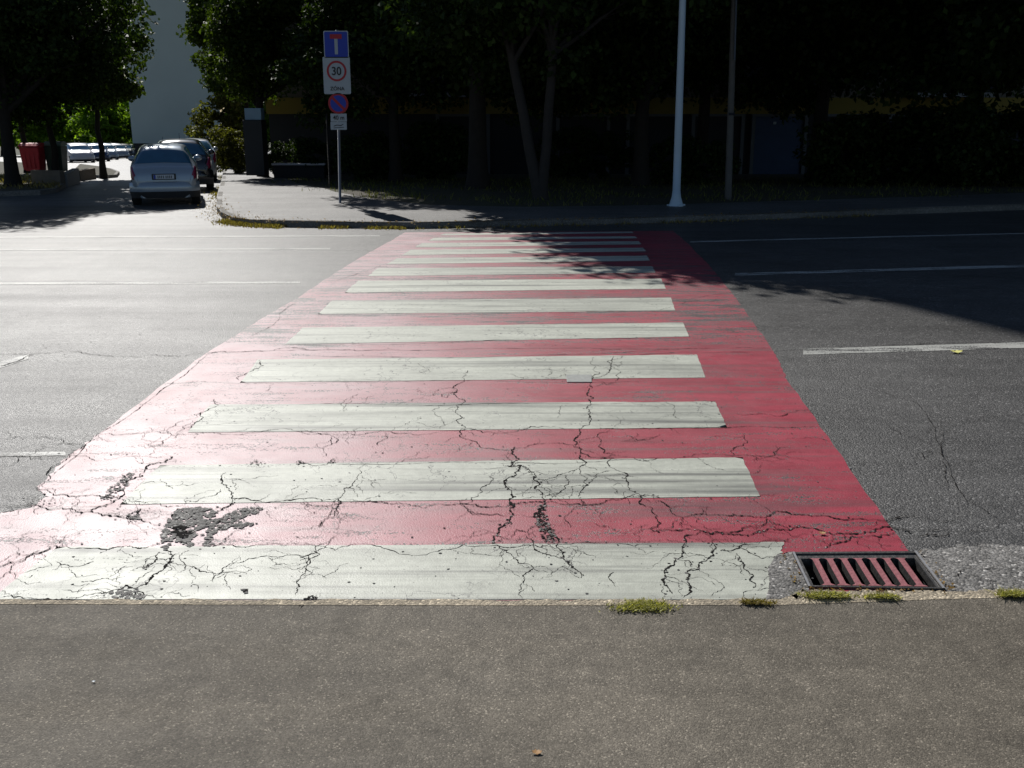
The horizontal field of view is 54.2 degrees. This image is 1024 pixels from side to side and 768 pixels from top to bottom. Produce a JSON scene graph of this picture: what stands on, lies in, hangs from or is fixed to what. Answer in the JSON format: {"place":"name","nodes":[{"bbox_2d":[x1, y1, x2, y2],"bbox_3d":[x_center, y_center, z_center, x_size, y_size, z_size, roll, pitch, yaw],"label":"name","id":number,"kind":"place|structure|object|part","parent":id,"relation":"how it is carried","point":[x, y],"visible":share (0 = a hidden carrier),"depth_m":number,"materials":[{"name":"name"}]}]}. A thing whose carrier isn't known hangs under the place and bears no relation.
{"place":"outdoors","nodes":[
{"label":"outdoors","id":0,"kind":"place"},
{"bbox_2d":[0,162,64,190],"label":"verge","id":1,"kind":"structure","parent":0,"point":[12,188],"depth_m":30.50,"materials":[{"name":"green plant"}]},
{"bbox_2d":[18,143,45,172],"bbox_3d":[-15.881,-7.514,33.191,0.669,0.968,0.602,0,15,0],"label":"recycling bin","id":2,"kind":"object","parent":1,"relation":"on","point":[32,155],"visible":0.91,"depth_m":32.95,"materials":[{"name":"red plastic"}]},
{"bbox_2d":[18,105,45,172],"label":"broadleaf tree","id":3,"kind":"object","parent":1,"relation":"on","point":[23,137],"depth_m":42.65,"materials":[{"name":"green plant"}]},
{"bbox_2d":[31,170,65,183],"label":"wall","id":4,"kind":"structure","parent":1,"relation":"on","point":[57,176],"depth_m":31.32,"materials":[{"name":"concrete"}]},
{"bbox_2d":[43,141,67,170],"bbox_3d":[-15.294,-7.618,33.577,0.605,1.044,0.545,0,15,0],"label":"recycling bin","id":5,"kind":"object","parent":1,"relation":"on","point":[62,155],"visible":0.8,"depth_m":33.39,"materials":[{"name":"green plastic"}]},
{"bbox_2d":[64,168,79,186],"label":"wall","id":6,"kind":"structure","parent":1,"relation":"on","point":[72,176],"depth_m":32.95,"materials":[{"name":"grey concrete"}]},
{"bbox_2d":[46,0,109,169],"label":"broadleaf tree","id":7,"kind":"object","parent":1,"relation":"on","point":[55,158],"depth_m":32.94,"materials":[{"name":"green plant"}]},
{"bbox_2d":[0,0,159,185],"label":"broadleaf tree","id":8,"kind":"object","parent":1,"relation":"on","point":[36,39],"visible":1,"depth_m":28.68,"materials":[{"name":"green plant"}]},
{"bbox_2d":[79,168,95,180],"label":"wall","id":9,"kind":"structure","parent":1,"relation":"on","point":[88,174],"depth_m":37.67,"materials":[{"name":"concrete"}]},
{"bbox_2d":[0,151,270,205],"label":"side street","id":10,"kind":"structure","parent":0,"point":[105,192],"depth_m":26.47,"materials":[{"name":"grey asphalt"}]},
{"bbox_2d":[0,134,20,155],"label":"sunlit tree","id":11,"kind":"object","parent":10,"relation":"on","point":[15,138],"visible":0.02,"depth_m":114.78,"materials":[{"name":"green plant"}]},
{"bbox_2d":[0,183,65,196],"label":"kerb","id":12,"kind":"structure","parent":10,"relation":"on","point":[30,192],"depth_m":26.82,"materials":[{"name":"concrete"}]},
{"bbox_2d":[12,102,73,147],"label":"sunlit tree","id":13,"kind":"object","parent":10,"relation":"on","point":[36,134],"visible":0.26,"depth_m":105.36,"materials":[{"name":"green plant"}]},
{"bbox_2d":[58,102,94,142],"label":"sunlit tree","id":14,"kind":"object","parent":10,"relation":"on","point":[73,134],"visible":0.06,"depth_m":110.81,"materials":[{"name":"green plant"}]},
{"bbox_2d":[65,143,94,162],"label":"parked car","id":15,"kind":"object","parent":10,"relation":"on","point":[80,152],"visible":0.73,"depth_m":72.88,"materials":[{"name":"white paint"}]},
{"bbox_2d":[76,164,118,174],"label":"island verge","id":16,"kind":"structure","parent":10,"relation":"on","point":[85,166],"depth_m":50.63,"materials":[{"name":"grey concrete"}]},
{"bbox_2d":[63,99,132,143],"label":"sunlit tree","id":17,"kind":"object","parent":10,"relation":"on","point":[112,130],"visible":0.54,"depth_m":103.49,"materials":[{"name":"green plant"}]},
{"bbox_2d":[86,143,109,160],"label":"parked car","id":18,"kind":"object","parent":10,"relation":"on","point":[95,146],"visible":0.4,"depth_m":78.79,"materials":[{"name":"white paint"}]},
{"bbox_2d":[96,166,119,177],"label":"island kerb","id":19,"kind":"structure","parent":10,"relation":"on","point":[116,174],"depth_m":40.39,"materials":[{"name":"concrete"}]},
{"bbox_2d":[103,143,118,159],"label":"parked car","id":20,"kind":"object","parent":10,"relation":"on","point":[113,152],"visible":0.48,"depth_m":86.65,"materials":[{"name":"silver metal"}]},
{"bbox_2d":[73,0,156,178],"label":"broadleaf tree","id":21,"kind":"object","parent":10,"relation":"on","point":[123,87],"visible":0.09,"depth_m":38.27,"materials":[{"name":"green plant"}]},
{"bbox_2d":[110,143,129,158],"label":"parked car","id":22,"kind":"object","parent":10,"relation":"on","point":[123,151],"visible":0.39,"depth_m":92.66,"materials":[{"name":"silver metal"}]},
{"bbox_2d":[118,106,134,144],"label":"sunlit tree","id":23,"kind":"object","parent":10,"relation":"on","point":[128,109],"visible":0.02,"depth_m":116.88,"materials":[{"name":"green plant"}]},
{"bbox_2d":[119,143,134,155],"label":"parked car","id":24,"kind":"object","parent":10,"relation":"on","point":[131,150],"visible":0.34,"depth_m":98.72,"materials":[{"name":"black paint"}]},
{"bbox_2d":[128,137,201,204],"bbox_3d":[-8.745,-5.433,25.246,1.807,1.583,3.719,-5,15,-16],"label":"parked car","id":25,"kind":"object","parent":10,"relation":"on","point":[163,170],"visible":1,"depth_m":23.72,"materials":[{"name":"silver metal"}]},
{"bbox_3d":[-8.311,-5.398,23.785,1.304,0.355,0.227,-5,15,-16],"label":"rear window","id":26,"kind":"part","parent":25,"relation":"part of","materials":[{"name":"blue glass"}]},
{"bbox_3d":[-7.921,-5.653,24.593,0.253,0.380,0.887,-5,15,-16],"label":"side window","id":27,"kind":"part","parent":25,"relation":"part of","materials":[{"name":"black glass"}]},
{"bbox_2d":[158,137,214,190],"bbox_3d":[-9.842,-6.630,29.781,1.951,1.633,3.923,-5,14,-16],"label":"parked car","id":28,"kind":"object","parent":10,"relation":"on","point":[204,163],"visible":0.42,"depth_m":28.36,"materials":[{"name":"black paint"}]},
{"bbox_3d":[-9.387,-6.623,28.241,1.422,0.368,0.240,-5,14,-16],"label":"rear window","id":29,"kind":"part","parent":28,"relation":"part of","materials":[{"name":"blue glass"}]},
{"bbox_2d":[188,135,217,180],"bbox_3d":[-11.904,-8.390,37.016,2.053,1.683,4.421,-5,14,-16],"label":"parked car","id":30,"kind":"object","parent":10,"relation":"on","point":[206,143],"visible":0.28,"depth_m":35.55,"materials":[{"name":"silver metal"}]},
{"bbox_3d":[-11.436,-8.440,35.415,1.572,0.376,0.453,-5,14,-16],"label":"rear window","id":31,"kind":"part","parent":30,"relation":"part of","materials":[{"name":"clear glass"}]},
{"bbox_2d":[214,92,269,143],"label":"sunlit tree","id":32,"kind":"object","parent":10,"relation":"on","point":[251,104],"visible":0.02,"depth_m":75.34,"materials":[{"name":"green plant"}]},
{"bbox_2d":[267,136,336,174],"bbox_3d":[-7.761,-8.278,36.708,3.292,1.662,2.098,0,15,0],"label":"shrub","id":33,"kind":"object","parent":10,"relation":"on","point":[304,148],"visible":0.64,"depth_m":36.29,"materials":[{"name":"green plant"}]},
{"bbox_2d":[204,169,872,229],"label":"gutter grass","id":34,"kind":"structure","parent":10,"relation":"on","point":[230,222],"depth_m":19.49,"materials":[{"name":"green plant"}]},
{"bbox_2d":[650,0,836,177],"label":"broadleaf tree","id":35,"kind":"object","parent":10,"relation":"on","point":[703,77],"visible":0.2,"depth_m":33.76,"materials":[{"name":"green plant"}]},
{"bbox_2d":[0,123,1016,605],"bbox_3d":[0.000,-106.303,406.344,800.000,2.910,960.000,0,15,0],"label":"ground","id":36,"kind":"structure","parent":0,"point":[500,605],"depth_m":5.25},
{"bbox_2d":[123,0,220,153],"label":"apartment tower","id":37,"kind":"structure","parent":36,"relation":"on","point":[174,91],"depth_m":100.39,"materials":[{"name":"white paint"}]},
{"bbox_2d":[266,22,1023,173],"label":"apartment block","id":38,"kind":"structure","parent":36,"relation":"on","point":[765,142],"depth_m":40.68,"materials":[{"name":"yellow concrete"}]},
{"bbox_2d":[435,114,489,173],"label":"garage door","id":39,"kind":"structure","parent":38,"relation":"in","point":[459,119],"depth_m":40.61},
{"bbox_2d":[556,114,610,173],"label":"garage door","id":40,"kind":"structure","parent":38,"relation":"in","point":[600,126],"depth_m":40.62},
{"bbox_2d":[625,114,674,173],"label":"garage door","id":41,"kind":"structure","parent":38,"relation":"in","point":[661,126],"depth_m":40.70,"materials":[{"name":"metal"}]},
{"bbox_2d":[690,114,745,173],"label":"garage door","id":42,"kind":"structure","parent":38,"relation":"in","point":[717,122],"depth_m":40.69,"materials":[{"name":"metal"}]},
{"bbox_2d":[748,114,808,173],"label":"garage door","id":43,"kind":"structure","parent":38,"relation":"in","point":[772,145],"depth_m":40.84,"materials":[{"name":"metal"}]},
{"bbox_2d":[827,114,872,154],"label":"garage door","id":44,"kind":"structure","parent":38,"relation":"in","point":[829,115],"depth_m":40.47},
{"bbox_2d":[882,114,927,173],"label":"garage door","id":45,"kind":"structure","parent":38,"relation":"in","point":[887,114],"depth_m":40.51,"materials":[{"name":"metal"}]},
{"bbox_2d":[0,597,1023,767],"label":"pavement","id":46,"kind":"structure","parent":0,"point":[917,684],"depth_m":3.87,"materials":[{"name":"grey asphalt"}]},
{"bbox_2d":[532,749,541,754],"bbox_3d":[0.086,1.273,3.463,0.035,0.006,0.026,6,16,20],"label":"fallen leaf","id":47,"kind":"object","parent":46,"relation":"on","point":[535,751],"visible":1,"depth_m":3.46,"materials":[{"name":"plant"}]},
{"bbox_2d":[599,596,682,612],"bbox_3d":[0.575,0.989,4.480,0.385,0.013,0.159,0,15,0],"label":"weed tuft","id":48,"kind":"object","parent":46,"relation":"on","point":[639,605],"visible":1,"depth_m":4.47,"materials":[{"name":"green plant"}]},
{"bbox_2d":[0,206,1023,600],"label":"road","id":49,"kind":"structure","parent":0,"point":[64,386],"depth_m":9.93,"materials":[{"name":"grey asphalt"}]},
{"bbox_2d":[0,354,28,367],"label":"lane line","id":50,"kind":"object","parent":49,"relation":"on","point":[13,360],"visible":1,"depth_m":8.42,"materials":[{"name":"paint"}]},
{"bbox_2d":[0,451,65,455],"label":"lane line","id":51,"kind":"object","parent":49,"relation":"on","point":[34,453],"visible":1,"depth_m":6.30,"materials":[{"name":"paint"}]},
{"bbox_2d":[0,281,299,284],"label":"lane line","id":52,"kind":"object","parent":49,"relation":"on","point":[210,282],"visible":1,"depth_m":12.07,"materials":[{"name":"paint"}]},
{"bbox_2d":[0,248,329,249],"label":"lane line","id":53,"kind":"object","parent":49,"relation":"on","point":[185,249],"visible":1,"depth_m":15.26,"materials":[{"name":"paint"}]},
{"bbox_2d":[0,235,379,237],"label":"lane line","id":54,"kind":"object","parent":49,"relation":"on","point":[195,236],"visible":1,"depth_m":17.34,"materials":[{"name":"paint"}]},
{"bbox_2d":[0,231,907,600],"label":"zebra crossing","id":55,"kind":"object","parent":49,"relation":"on","point":[416,279],"visible":0.99,"depth_m":6.35,"materials":[{"name":"red paint"}]},
{"bbox_2d":[100,470,136,500],"bbox_3d":[-2.281,0.586,5.799,0.117,0.016,0.448,0,15,0],"label":"broken patch","id":56,"kind":"object","parent":55,"relation":"on","point":[118,488],"visible":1,"depth_m":5.75,"materials":[{"name":"grey asphalt"}]},
{"bbox_2d":[109,588,146,598],"bbox_3d":[-1.766,0.963,4.598,0.183,0.004,0.098,0,15,0],"label":"broken patch","id":57,"kind":"object","parent":55,"relation":"on","point":[128,593],"visible":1,"depth_m":4.59,"materials":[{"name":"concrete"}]},
{"bbox_2d":[126,514,140,520],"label":"broken patch","id":58,"kind":"object","parent":55,"relation":"on","point":[135,516],"visible":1,"depth_m":5.39,"materials":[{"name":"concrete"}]},
{"bbox_2d":[171,525,192,537],"bbox_3d":[-1.721,0.768,5.208,0.095,0.007,0.178,-12,19,-37],"label":"broken patch","id":59,"kind":"object","parent":55,"relation":"on","point":[180,534],"visible":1,"depth_m":5.21,"materials":[{"name":"black asphalt"}]},
{"bbox_2d":[159,506,218,549],"bbox_3d":[-1.723,0.753,5.266,0.306,0.021,0.536,0,15,0],"label":"broken patch","id":60,"kind":"object","parent":55,"relation":"on","point":[187,513],"visible":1,"depth_m":5.32,"materials":[{"name":"grey asphalt"}]},
{"bbox_2d":[200,506,267,548],"bbox_3d":[-1.509,0.748,5.283,0.231,0.020,0.535,9,18,30],"label":"broken patch","id":61,"kind":"object","parent":55,"relation":"on","point":[241,524],"visible":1,"depth_m":5.32,"materials":[{"name":"grey asphalt"}]},
{"bbox_2d":[37,246,859,597],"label":"paint flecks","id":62,"kind":"object","parent":55,"relation":"on","point":[445,476],"visible":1,"depth_m":5.54,"materials":[{"name":"paint"}]},
{"bbox_2d":[537,506,545,521],"bbox_3d":[0.160,0.703,5.418,0.052,0.008,0.200,0,15,0],"label":"broken patch","id":63,"kind":"object","parent":55,"relation":"on","point":[542,507],"visible":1,"depth_m":5.42,"materials":[{"name":"black asphalt"}]},
{"bbox_2d":[534,504,556,542],"bbox_3d":[0.167,0.737,5.315,0.104,0.019,0.484,-2,15,-6],"label":"broken patch","id":64,"kind":"object","parent":55,"relation":"on","point":[551,533],"visible":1,"depth_m":5.26,"materials":[{"name":"grey asphalt"}]},
{"bbox_2d":[566,375,591,381],"bbox_3d":[0.531,-0.045,7.881,0.207,0.008,0.211,0,15,0],"label":"marker plate","id":65,"kind":"object","parent":55,"relation":"on","point":[579,378],"visible":1,"depth_m":7.87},
{"bbox_2d":[766,552,809,598],"bbox_3d":[1.281,0.908,4.775,0.214,0.019,0.482,1,15,4],"label":"gutter patch","id":66,"kind":"object","parent":55,"relation":"on","point":[782,584],"visible":1,"depth_m":4.73,"materials":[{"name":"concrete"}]},
{"bbox_2d":[1,281,979,600],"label":"crack crumbs","id":67,"kind":"object","parent":49,"relation":"on","point":[499,529],"visible":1,"depth_m":5.21,"materials":[{"name":"asphalt"}]},
{"bbox_2d":[0,267,1017,610],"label":"cracks","id":68,"kind":"object","parent":49,"relation":"on","point":[472,497],"visible":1,"depth_m":5.50,"materials":[{"name":"black asphalt"}]},
{"bbox_2d":[0,588,1023,604],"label":"kerb","id":69,"kind":"structure","parent":49,"relation":"on","point":[794,598],"depth_m":4.53,"materials":[{"name":"concrete"}]},
{"bbox_2d":[739,596,778,605],"bbox_3d":[1.104,0.978,4.511,0.206,0.014,0.093,0,15,0],"label":"weed tuft","id":70,"kind":"object","parent":69,"relation":"on","point":[757,601],"visible":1,"depth_m":4.50,"materials":[{"name":"green plant"}]},
{"bbox_2d":[789,588,860,598],"bbox_3d":[1.431,0.958,4.562,0.344,0.022,0.124,2,15,8],"label":"weed tuft","id":71,"kind":"object","parent":69,"relation":"on","point":[822,594],"visible":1,"depth_m":4.56,"materials":[{"name":"green plant"}]},
{"bbox_2d":[856,591,903,599],"bbox_3d":[1.671,0.962,4.557,0.233,0.018,0.099,4,16,14],"label":"weed tuft","id":72,"kind":"object","parent":69,"relation":"on","point":[889,595],"visible":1,"depth_m":4.55,"materials":[{"name":"green plant"}]},
{"bbox_2d":[986,585,1023,597],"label":"weed tuft","id":73,"kind":"object","parent":69,"relation":"on","point":[1015,592],"visible":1,"depth_m":4.57,"materials":[{"name":"green plant"}]},
{"bbox_2d":[196,197,885,230],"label":"leaf litter","id":74,"kind":"object","parent":49,"relation":"on","point":[437,221],"visible":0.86,"depth_m":19.99,"materials":[{"name":"brown plant"}]},
{"bbox_2d":[217,166,1023,228],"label":"kerb","id":75,"kind":"structure","parent":49,"relation":"on","point":[640,220],"depth_m":20.08,"materials":[{"name":"concrete"}]},
{"bbox_2d":[690,233,1023,241],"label":"lane line","id":76,"kind":"object","parent":49,"relation":"on","point":[852,237],"visible":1,"depth_m":17.15,"materials":[{"name":"paint"}]},
{"bbox_2d":[792,551,944,604],"bbox_3d":[1.697,1.184,4.889,0.641,0.631,0.376,0,15,0],"label":"storm drain","id":77,"kind":"object","parent":49,"relation":"in","point":[897,570],"visible":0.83,"depth_m":4.86,"materials":[{"name":"metal"}]},
{"bbox_2d":[781,551,954,593],"bbox_3d":[1.689,0.897,4.795,0.770,0.027,0.446,0,15,0],"label":"drain debris","id":78,"kind":"object","parent":77,"relation":"on","point":[943,582],"visible":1,"depth_m":4.64,"materials":[{"name":"grey plant"}]},
{"bbox_2d":[735,265,1023,275],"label":"lane line","id":79,"kind":"object","parent":49,"relation":"on","point":[890,269],"visible":1,"depth_m":13.02,"materials":[{"name":"paint"}]},
{"bbox_2d":[803,342,1023,354],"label":"lane line","id":80,"kind":"object","parent":49,"relation":"on","point":[915,348],"visible":1,"depth_m":8.81,"materials":[{"name":"paint"}]},
{"bbox_2d":[918,544,1023,591],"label":"gutter strip","id":81,"kind":"object","parent":49,"relation":"on","point":[1006,561],"visible":0.99,"depth_m":4.87,"materials":[{"name":"concrete"}]},
{"bbox_2d":[216,165,1023,221],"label":"pavement","id":82,"kind":"structure","parent":0,"point":[266,197],"depth_m":22.29,"materials":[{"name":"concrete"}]},
{"bbox_2d":[243,108,268,174],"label":"clad pillar","id":83,"kind":"structure","parent":82,"relation":"on","point":[255,142],"depth_m":34.72,"materials":[{"name":"plastic"}]},
{"bbox_2d":[323,30,350,202],"bbox_3d":[-3.925,-5.976,22.696,0.605,3.895,0.094,0,15,0],"label":"traffic sign post","id":84,"kind":"object","parent":82,"relation":"on","point":[336,72],"visible":1,"depth_m":22.42,"materials":[{"name":"metal"}]},
{"bbox_2d":[667,0,685,206],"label":"lamp post","id":85,"kind":"object","parent":82,"relation":"on","point":[676,200],"visible":0.87,"depth_m":21.85,"materials":[{"name":"grey metal"}]},
{"bbox_2d":[217,168,1023,222],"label":"verge","id":86,"kind":"structure","parent":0,"point":[464,194],"depth_m":26.64,"materials":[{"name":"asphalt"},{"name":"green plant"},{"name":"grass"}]},
{"bbox_2d":[183,92,245,164],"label":"shrub","id":87,"kind":"object","parent":86,"relation":"on","point":[204,117],"visible":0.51,"depth_m":57.36,"materials":[{"name":"green plant"}]},
{"bbox_2d":[176,0,265,107],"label":"broadleaf tree","id":88,"kind":"object","parent":86,"relation":"on","point":[196,15],"visible":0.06,"depth_m":56.48,"materials":[{"name":"green plant"}]},
{"bbox_2d":[207,126,245,172],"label":"shrub","id":89,"kind":"object","parent":86,"relation":"on","point":[233,153],"visible":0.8,"depth_m":41.49,"materials":[{"name":"green plant"}]},
{"bbox_2d":[189,0,354,176],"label":"broadleaf tree","id":90,"kind":"object","parent":86,"relation":"on","point":[242,31],"visible":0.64,"depth_m":35.28,"materials":[{"name":"green plant"}]},
{"bbox_2d":[271,163,326,177],"bbox_3d":[-7.687,-7.713,36.246,1.919,0.580,0.500,0,15,0],"label":"concrete ledge","id":91,"kind":"object","parent":86,"relation":"on","point":[282,170],"visible":0.96,"depth_m":36.05,"materials":[{"name":"grey concrete"}]},
{"bbox_2d":[326,114,330,185],"bbox_3d":[-5.333,-6.737,29.051,0.057,2.137,0.060,0,15,0],"label":"thin post","id":92,"kind":"object","parent":86,"relation":"on","point":[328,153],"visible":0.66,"depth_m":29.01,"materials":[{"name":"grey metal"}]},
{"bbox_2d":[268,0,468,182],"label":"broadleaf tree","id":93,"kind":"object","parent":86,"relation":"on","point":[384,82],"visible":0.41,"depth_m":31.06,"materials":[{"name":"green plant"}]},
{"bbox_2d":[355,0,700,188],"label":"broadleaf tree","id":94,"kind":"object","parent":86,"relation":"on","point":[477,177],"visible":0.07,"depth_m":27.52,"materials":[{"name":"green plant"}]},
{"bbox_2d":[378,0,742,199],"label":"broadleaf tree","id":95,"kind":"object","parent":86,"relation":"on","point":[512,23],"visible":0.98,"depth_m":23.48,"materials":[{"name":"green plant"}]},
{"bbox_2d":[485,0,802,185],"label":"broadleaf tree","id":96,"kind":"object","parent":86,"relation":"on","point":[651,69],"visible":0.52,"depth_m":28.29,"materials":[{"name":"green plant"}]},
{"bbox_2d":[724,0,736,199],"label":"utility pole","id":97,"kind":"object","parent":86,"relation":"on","point":[730,117],"visible":0.86,"depth_m":23.62,"materials":[{"name":"wood"}]},
{"bbox_2d":[712,0,962,180],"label":"broadleaf tree","id":98,"kind":"object","parent":86,"relation":"on","point":[812,13],"visible":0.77,"depth_m":29.81,"materials":[{"name":"green plant"}]},
{"bbox_2d":[792,110,906,185],"bbox_3d":[10.204,-6.992,30.060,3.016,2.390,4.732,13,20,39],"label":"shrub","id":99,"kind":"object","parent":86,"relation":"on","point":[861,160],"visible":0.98,"depth_m":29.29,"materials":[{"name":"green plant"}]},
{"bbox_2d":[769,0,1023,182],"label":"broadleaf tree","id":100,"kind":"object","parent":86,"relation":"on","point":[942,70],"visible":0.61,"depth_m":28.63,"materials":[{"name":"green plant"}]},
{"bbox_2d":[849,102,973,185],"bbox_3d":[12.207,-7.261,30.610,3.409,2.701,5.350,-4,16,-16],"label":"shrub","id":101,"kind":"object","parent":86,"relation":"on","point":[923,174],"visible":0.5,"depth_m":29.72,"materials":[{"name":"green plant"}]},
{"bbox_2d":[902,99,1023,186],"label":"shrub","id":102,"kind":"object","parent":86,"relation":"on","point":[989,140],"visible":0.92,"depth_m":28.05,"materials":[{"name":"green plant"}]},
{"bbox_2d":[935,0,1023,76],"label":"broadleaf tree","id":103,"kind":"object","parent":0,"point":[1008,24],"visible":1,"depth_m":23.21,"materials":[{"name":"green plant"}]}
]}

